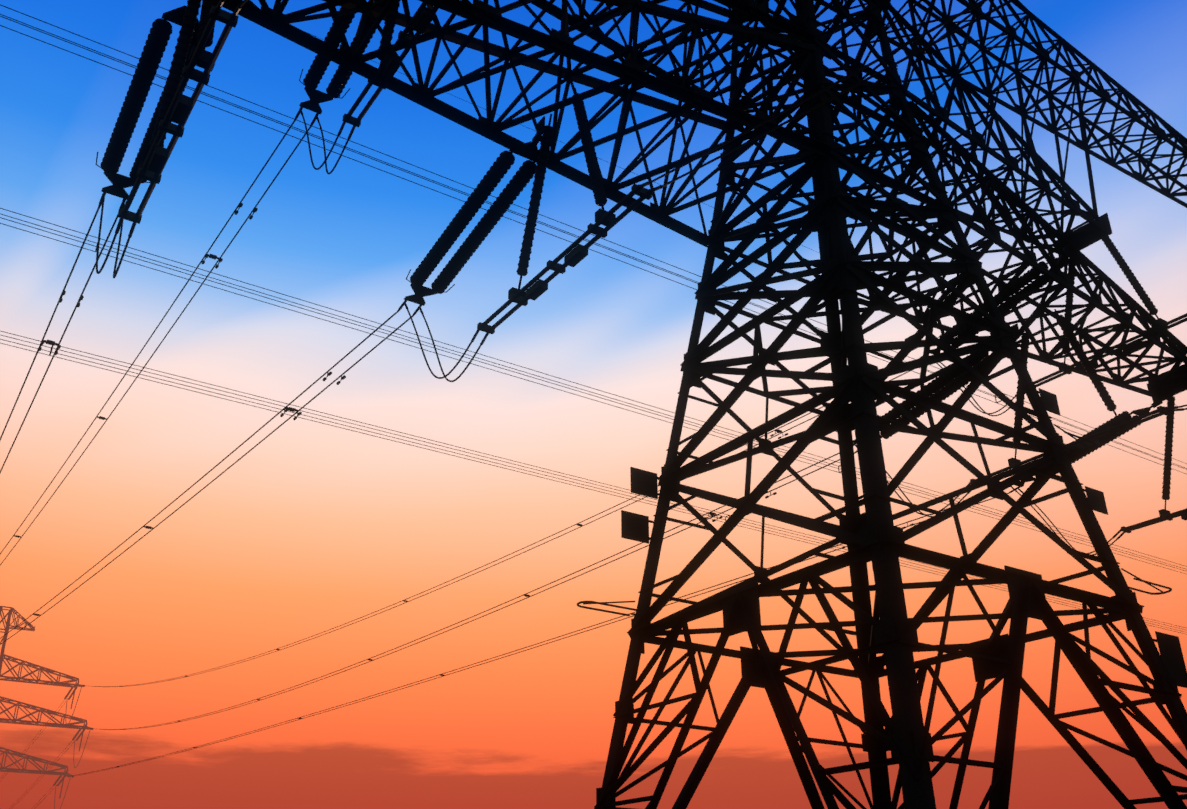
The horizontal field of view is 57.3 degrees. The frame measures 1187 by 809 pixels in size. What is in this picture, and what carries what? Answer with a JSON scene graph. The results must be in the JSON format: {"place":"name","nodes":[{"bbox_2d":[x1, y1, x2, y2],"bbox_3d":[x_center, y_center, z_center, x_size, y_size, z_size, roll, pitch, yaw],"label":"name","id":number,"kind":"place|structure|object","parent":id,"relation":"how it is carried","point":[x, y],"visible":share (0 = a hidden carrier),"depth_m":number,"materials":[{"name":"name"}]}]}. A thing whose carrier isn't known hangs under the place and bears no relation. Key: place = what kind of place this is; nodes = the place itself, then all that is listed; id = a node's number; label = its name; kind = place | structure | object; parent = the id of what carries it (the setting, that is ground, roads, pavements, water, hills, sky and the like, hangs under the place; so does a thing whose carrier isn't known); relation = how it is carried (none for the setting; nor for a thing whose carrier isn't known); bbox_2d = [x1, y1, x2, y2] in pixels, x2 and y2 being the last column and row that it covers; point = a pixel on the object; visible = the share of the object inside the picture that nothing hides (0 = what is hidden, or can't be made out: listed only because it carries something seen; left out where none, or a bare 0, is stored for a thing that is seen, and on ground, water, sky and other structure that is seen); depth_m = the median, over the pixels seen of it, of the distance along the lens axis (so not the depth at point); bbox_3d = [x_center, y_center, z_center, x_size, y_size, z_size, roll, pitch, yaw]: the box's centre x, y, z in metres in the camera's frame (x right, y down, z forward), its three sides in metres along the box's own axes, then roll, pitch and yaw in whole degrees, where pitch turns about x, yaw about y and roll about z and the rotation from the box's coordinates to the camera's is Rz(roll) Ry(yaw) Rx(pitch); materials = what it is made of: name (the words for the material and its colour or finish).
{"place":"outdoors","nodes":[
{"label":"outdoors","id":0,"kind":"place"},
{"bbox_2d":[0,0,1186,808],"label":"sky","id":1,"kind":"structure","parent":0,"point":[318,528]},
{"label":"ground","id":2,"kind":"structure","parent":0,"visible":0},
{"bbox_2d":[0,606,92,808],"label":"distant tower","id":3,"kind":"structure","parent":2,"relation":"on","point":[65,773],"depth_m":167.61,"materials":[{"name":"brown"}]},
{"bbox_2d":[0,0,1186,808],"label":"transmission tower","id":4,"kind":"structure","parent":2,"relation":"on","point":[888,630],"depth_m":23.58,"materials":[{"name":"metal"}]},
{"bbox_2d":[0,5,1186,633],"bbox_3d":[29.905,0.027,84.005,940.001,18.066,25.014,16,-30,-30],"label":"crossing line conductors","id":5,"kind":"object","parent":4,"relation":"attached to","point":[452,345],"visible":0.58,"depth_m":58.18,"materials":[{"name":"metal"}]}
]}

